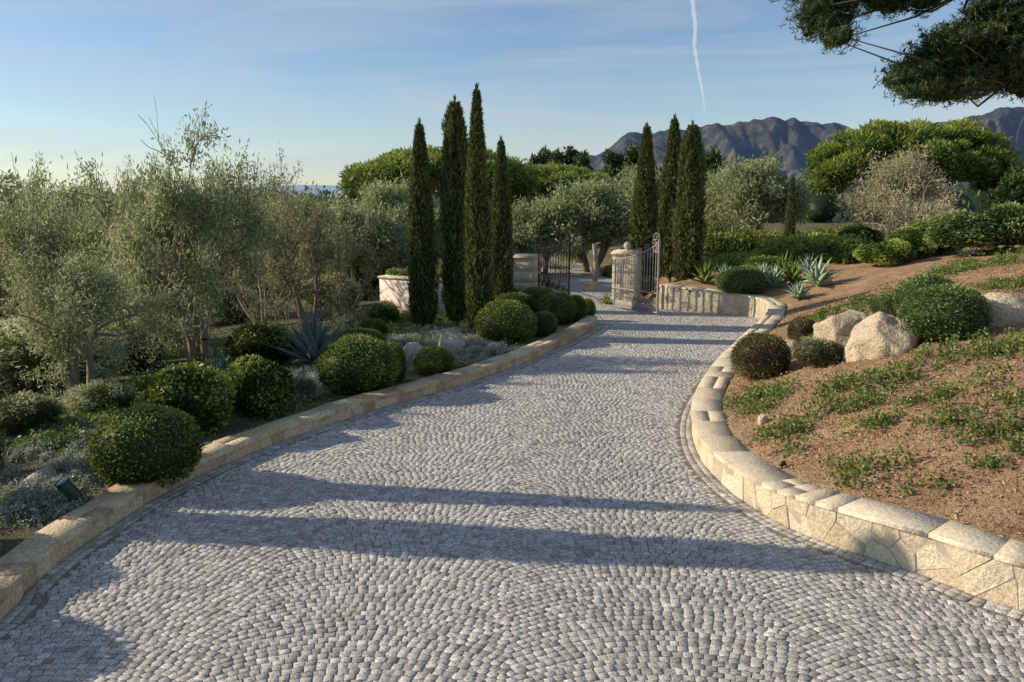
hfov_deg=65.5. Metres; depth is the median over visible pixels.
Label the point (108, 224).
olive tree
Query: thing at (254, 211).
olive tree
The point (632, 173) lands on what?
olive tree
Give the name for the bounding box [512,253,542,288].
gate pillar
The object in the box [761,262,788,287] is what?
aloe plant
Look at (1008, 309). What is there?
boulder
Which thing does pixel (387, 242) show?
olive tree
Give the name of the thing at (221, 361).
agave plant
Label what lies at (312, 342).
agave plant
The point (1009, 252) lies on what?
creeping groundcover
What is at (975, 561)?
retaining wall
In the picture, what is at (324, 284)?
shrub
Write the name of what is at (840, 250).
shrub
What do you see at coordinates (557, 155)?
conifer tree
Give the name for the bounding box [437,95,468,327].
cypress tree
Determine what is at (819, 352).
clipped shrub
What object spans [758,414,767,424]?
boulder
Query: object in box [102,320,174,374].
shrub
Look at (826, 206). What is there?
woodland
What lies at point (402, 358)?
clipped shrub
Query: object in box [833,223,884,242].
shrub
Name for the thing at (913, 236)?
shrub
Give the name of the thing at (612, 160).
conifer tree
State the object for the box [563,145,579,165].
conifer tree
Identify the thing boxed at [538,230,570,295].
iron gate
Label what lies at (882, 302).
clipped shrub
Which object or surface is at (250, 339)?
clipped shrub
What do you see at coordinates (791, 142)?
mountains
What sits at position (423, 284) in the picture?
cypress tree
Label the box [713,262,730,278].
aloe plant
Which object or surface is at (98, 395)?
shrub
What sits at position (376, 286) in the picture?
shrub
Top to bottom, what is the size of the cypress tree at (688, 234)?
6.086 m
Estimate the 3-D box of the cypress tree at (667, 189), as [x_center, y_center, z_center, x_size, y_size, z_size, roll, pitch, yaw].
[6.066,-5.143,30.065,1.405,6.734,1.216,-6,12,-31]
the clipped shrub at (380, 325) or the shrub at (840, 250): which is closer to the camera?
the clipped shrub at (380, 325)
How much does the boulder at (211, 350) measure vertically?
0.851 m
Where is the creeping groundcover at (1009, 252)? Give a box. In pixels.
[722,245,1023,497]
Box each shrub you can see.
[0,284,26,329]
[0,312,134,398]
[0,387,15,478]
[0,389,66,437]
[58,377,137,412]
[85,403,206,487]
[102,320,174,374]
[120,306,183,344]
[139,358,236,435]
[198,284,264,325]
[211,262,253,290]
[220,320,297,365]
[225,353,296,418]
[241,259,314,300]
[292,375,318,402]
[300,272,364,311]
[314,333,399,394]
[322,264,379,299]
[333,327,386,341]
[356,318,388,333]
[357,300,399,324]
[386,341,407,382]
[411,345,454,375]
[474,299,537,343]
[492,291,536,310]
[520,286,553,310]
[533,310,557,335]
[537,291,576,324]
[570,294,587,321]
[585,298,595,315]
[601,267,611,277]
[714,264,767,294]
[729,332,791,380]
[737,254,793,272]
[787,316,815,342]
[793,336,844,368]
[814,238,874,264]
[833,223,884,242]
[851,238,915,265]
[868,292,897,315]
[884,225,937,258]
[893,273,955,316]
[897,283,995,342]
[908,216,964,254]
[922,209,1012,250]
[981,201,1023,246]
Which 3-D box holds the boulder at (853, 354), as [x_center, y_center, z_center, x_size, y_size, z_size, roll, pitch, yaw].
[5.604,0.222,12.710,0.603,0.657,0.593,4,11,19]
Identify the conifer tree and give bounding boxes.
[528,151,548,166]
[539,144,551,163]
[548,147,565,196]
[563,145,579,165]
[572,148,595,171]
[600,148,627,183]
[626,142,639,180]
[704,145,731,175]
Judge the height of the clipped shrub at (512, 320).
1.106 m
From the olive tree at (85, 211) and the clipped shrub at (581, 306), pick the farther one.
the olive tree at (85, 211)
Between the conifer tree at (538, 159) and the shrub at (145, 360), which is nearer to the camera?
the shrub at (145, 360)
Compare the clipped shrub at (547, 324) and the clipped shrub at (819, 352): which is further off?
the clipped shrub at (547, 324)
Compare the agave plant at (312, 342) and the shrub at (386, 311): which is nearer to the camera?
the agave plant at (312, 342)
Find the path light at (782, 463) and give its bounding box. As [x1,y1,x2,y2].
[779,460,786,468]
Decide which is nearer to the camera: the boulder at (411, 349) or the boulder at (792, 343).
the boulder at (792, 343)
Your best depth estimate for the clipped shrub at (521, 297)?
24.40 m
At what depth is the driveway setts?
7.79 m
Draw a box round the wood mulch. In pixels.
[721,260,1023,539]
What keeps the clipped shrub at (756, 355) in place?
on the ground
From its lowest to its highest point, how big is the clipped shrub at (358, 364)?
1.087 m
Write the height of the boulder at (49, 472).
0.319 m
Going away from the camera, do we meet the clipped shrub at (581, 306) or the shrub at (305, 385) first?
the shrub at (305, 385)
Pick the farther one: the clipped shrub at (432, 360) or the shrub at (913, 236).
the shrub at (913, 236)
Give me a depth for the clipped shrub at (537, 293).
25.00 m
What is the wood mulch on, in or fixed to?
on the ground
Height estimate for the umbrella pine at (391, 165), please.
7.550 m
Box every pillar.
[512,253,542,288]
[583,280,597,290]
[611,242,642,302]
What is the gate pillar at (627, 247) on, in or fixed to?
on the ground
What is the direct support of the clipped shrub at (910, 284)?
on the ground
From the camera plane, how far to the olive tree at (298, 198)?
34.62 m
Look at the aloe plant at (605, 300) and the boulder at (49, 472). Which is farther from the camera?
the aloe plant at (605, 300)
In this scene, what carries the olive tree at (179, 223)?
on the ground
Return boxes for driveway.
[0,252,1023,681]
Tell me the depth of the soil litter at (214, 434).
12.12 m
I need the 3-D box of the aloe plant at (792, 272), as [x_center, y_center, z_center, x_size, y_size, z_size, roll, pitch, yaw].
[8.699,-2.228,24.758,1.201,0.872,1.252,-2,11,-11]
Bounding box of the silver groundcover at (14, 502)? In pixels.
[0,316,521,532]
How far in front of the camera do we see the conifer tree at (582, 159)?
75.84 m
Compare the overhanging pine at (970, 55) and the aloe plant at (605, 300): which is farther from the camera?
the aloe plant at (605, 300)
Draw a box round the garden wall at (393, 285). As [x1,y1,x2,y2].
[377,264,492,314]
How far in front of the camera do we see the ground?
10.16 m
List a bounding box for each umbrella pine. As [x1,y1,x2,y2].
[334,145,539,205]
[511,160,610,203]
[803,116,1023,229]
[983,161,1023,212]
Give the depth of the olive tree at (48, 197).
36.61 m
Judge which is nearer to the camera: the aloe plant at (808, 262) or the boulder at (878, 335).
the boulder at (878, 335)
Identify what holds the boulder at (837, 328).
on the ground
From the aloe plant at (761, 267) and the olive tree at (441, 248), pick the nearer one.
the aloe plant at (761, 267)
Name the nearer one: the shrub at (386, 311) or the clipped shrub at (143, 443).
the clipped shrub at (143, 443)
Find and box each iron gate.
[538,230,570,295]
[613,233,660,313]
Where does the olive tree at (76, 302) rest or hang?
on the ground
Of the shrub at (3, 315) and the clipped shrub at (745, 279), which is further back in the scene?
the shrub at (3, 315)
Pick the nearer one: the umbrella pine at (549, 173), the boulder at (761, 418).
the boulder at (761, 418)
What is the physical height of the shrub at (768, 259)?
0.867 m
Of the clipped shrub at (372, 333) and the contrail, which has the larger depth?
the contrail
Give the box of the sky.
[0,0,1023,192]
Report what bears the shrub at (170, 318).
on the ground
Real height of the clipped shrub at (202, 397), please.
1.212 m
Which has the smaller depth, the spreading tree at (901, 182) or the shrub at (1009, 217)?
the shrub at (1009, 217)
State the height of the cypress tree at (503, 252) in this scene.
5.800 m
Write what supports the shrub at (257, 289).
on the ground
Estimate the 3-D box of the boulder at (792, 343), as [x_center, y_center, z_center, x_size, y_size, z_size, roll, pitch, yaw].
[5.079,0.300,14.603,0.349,0.672,0.379,-3,11,-17]
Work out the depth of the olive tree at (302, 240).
21.54 m
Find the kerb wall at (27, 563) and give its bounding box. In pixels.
[0,316,597,621]
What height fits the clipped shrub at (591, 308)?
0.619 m
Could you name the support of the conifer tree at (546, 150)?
on the ground
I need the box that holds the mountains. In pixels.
[587,107,1023,189]
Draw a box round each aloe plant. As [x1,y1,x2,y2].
[598,294,613,304]
[684,260,717,283]
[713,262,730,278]
[754,260,773,273]
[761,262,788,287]
[764,249,798,273]
[776,259,806,282]
[785,280,812,298]
[797,254,841,286]
[798,251,825,272]
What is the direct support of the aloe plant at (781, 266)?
on the ground
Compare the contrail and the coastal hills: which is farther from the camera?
the coastal hills
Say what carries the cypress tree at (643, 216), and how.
on the ground
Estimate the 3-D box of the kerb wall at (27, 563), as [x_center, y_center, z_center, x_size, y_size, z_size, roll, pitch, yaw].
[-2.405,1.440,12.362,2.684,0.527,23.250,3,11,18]
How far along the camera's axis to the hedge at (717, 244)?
32.02 m
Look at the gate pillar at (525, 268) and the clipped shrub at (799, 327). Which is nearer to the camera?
the clipped shrub at (799, 327)
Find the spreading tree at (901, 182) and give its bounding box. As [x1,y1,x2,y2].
[829,139,964,238]
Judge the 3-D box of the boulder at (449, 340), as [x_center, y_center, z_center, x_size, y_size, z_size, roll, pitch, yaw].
[-1.431,0.172,18.836,0.632,0.809,0.761,6,12,32]
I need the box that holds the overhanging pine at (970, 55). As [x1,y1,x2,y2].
[769,0,1023,110]
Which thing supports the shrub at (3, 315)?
on the ground
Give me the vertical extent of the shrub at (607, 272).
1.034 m
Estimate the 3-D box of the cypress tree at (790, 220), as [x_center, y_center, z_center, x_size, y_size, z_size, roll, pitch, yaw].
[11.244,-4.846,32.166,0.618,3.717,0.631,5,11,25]
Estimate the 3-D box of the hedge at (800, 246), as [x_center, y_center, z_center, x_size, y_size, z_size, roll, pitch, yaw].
[9.065,-2.825,28.129,6.178,2.134,2.327,0,10,0]
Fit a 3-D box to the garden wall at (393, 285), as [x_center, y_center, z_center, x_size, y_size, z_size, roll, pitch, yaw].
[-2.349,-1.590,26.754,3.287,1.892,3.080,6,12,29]
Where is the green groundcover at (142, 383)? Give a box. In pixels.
[0,309,468,459]
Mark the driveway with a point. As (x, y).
(106, 544)
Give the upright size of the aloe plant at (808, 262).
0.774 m
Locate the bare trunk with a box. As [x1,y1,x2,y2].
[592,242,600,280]
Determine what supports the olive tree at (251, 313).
on the ground
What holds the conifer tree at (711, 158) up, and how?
on the ground
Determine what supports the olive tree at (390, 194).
on the ground
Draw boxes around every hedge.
[695,231,859,272]
[702,226,837,260]
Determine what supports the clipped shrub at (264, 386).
on the ground
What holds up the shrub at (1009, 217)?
on the ground
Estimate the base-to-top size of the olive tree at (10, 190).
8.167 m
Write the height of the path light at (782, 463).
0.155 m
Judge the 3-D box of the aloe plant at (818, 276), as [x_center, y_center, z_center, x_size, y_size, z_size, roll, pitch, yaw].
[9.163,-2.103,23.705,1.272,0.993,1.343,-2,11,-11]
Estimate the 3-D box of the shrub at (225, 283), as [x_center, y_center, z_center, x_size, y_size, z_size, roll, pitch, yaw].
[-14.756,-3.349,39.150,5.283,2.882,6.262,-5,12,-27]
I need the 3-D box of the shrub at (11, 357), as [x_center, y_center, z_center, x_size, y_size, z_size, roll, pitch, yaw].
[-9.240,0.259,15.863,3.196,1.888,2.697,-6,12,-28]
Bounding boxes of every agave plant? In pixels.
[204,349,236,375]
[266,302,345,364]
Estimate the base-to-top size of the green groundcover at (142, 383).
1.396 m
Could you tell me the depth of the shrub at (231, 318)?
27.09 m
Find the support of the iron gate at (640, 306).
on the driveway setts
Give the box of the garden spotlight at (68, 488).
[55,477,82,507]
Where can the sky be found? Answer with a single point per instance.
(338, 83)
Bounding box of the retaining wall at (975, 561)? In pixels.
[659,284,1023,610]
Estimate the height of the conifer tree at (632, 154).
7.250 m
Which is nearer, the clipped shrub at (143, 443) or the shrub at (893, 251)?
the clipped shrub at (143, 443)
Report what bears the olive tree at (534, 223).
on the ground
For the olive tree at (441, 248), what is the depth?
34.07 m
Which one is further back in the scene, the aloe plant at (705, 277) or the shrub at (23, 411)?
the aloe plant at (705, 277)
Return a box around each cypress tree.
[405,117,440,327]
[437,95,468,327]
[462,82,494,335]
[490,136,515,294]
[627,122,661,295]
[656,114,682,282]
[669,121,709,280]
[783,175,797,237]
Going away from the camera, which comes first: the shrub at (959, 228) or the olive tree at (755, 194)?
the shrub at (959, 228)
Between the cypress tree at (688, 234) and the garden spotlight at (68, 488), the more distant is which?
the cypress tree at (688, 234)
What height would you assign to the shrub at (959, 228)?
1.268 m
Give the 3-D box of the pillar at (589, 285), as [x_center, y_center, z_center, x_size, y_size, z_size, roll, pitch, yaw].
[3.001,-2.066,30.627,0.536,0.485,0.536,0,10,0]
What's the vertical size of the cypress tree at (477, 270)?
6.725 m
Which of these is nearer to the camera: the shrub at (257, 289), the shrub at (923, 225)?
the shrub at (923, 225)
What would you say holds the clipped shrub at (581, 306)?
on the ground
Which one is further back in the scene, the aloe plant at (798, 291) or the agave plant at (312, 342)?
the aloe plant at (798, 291)
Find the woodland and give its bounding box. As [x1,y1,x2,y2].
[19,161,994,222]
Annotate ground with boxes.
[0,213,1023,557]
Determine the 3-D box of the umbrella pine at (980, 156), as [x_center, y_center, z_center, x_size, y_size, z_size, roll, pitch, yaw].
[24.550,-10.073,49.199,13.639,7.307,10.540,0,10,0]
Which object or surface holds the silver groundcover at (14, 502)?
on the ground
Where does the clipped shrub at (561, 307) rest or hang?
on the ground
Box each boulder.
[23,467,56,486]
[196,343,212,358]
[403,342,422,370]
[438,331,466,351]
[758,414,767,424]
[785,339,798,359]
[813,309,868,346]
[842,346,866,361]
[846,311,920,358]
[981,292,1023,327]
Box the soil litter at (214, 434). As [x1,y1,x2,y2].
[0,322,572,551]
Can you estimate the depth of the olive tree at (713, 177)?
41.05 m
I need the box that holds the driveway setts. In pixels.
[0,262,1023,681]
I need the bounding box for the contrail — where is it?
[691,0,704,109]
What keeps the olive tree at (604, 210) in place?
on the ground
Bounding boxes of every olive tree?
[0,151,136,330]
[0,156,85,271]
[0,228,205,406]
[15,169,117,270]
[50,155,157,288]
[59,98,286,365]
[66,186,227,295]
[204,155,312,324]
[213,182,282,277]
[239,139,380,334]
[241,180,363,274]
[289,189,408,298]
[337,174,443,269]
[404,236,443,265]
[511,189,593,274]
[525,168,660,272]
[606,156,661,234]
[701,146,824,234]
[703,164,751,231]
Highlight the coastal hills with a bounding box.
[42,185,344,197]

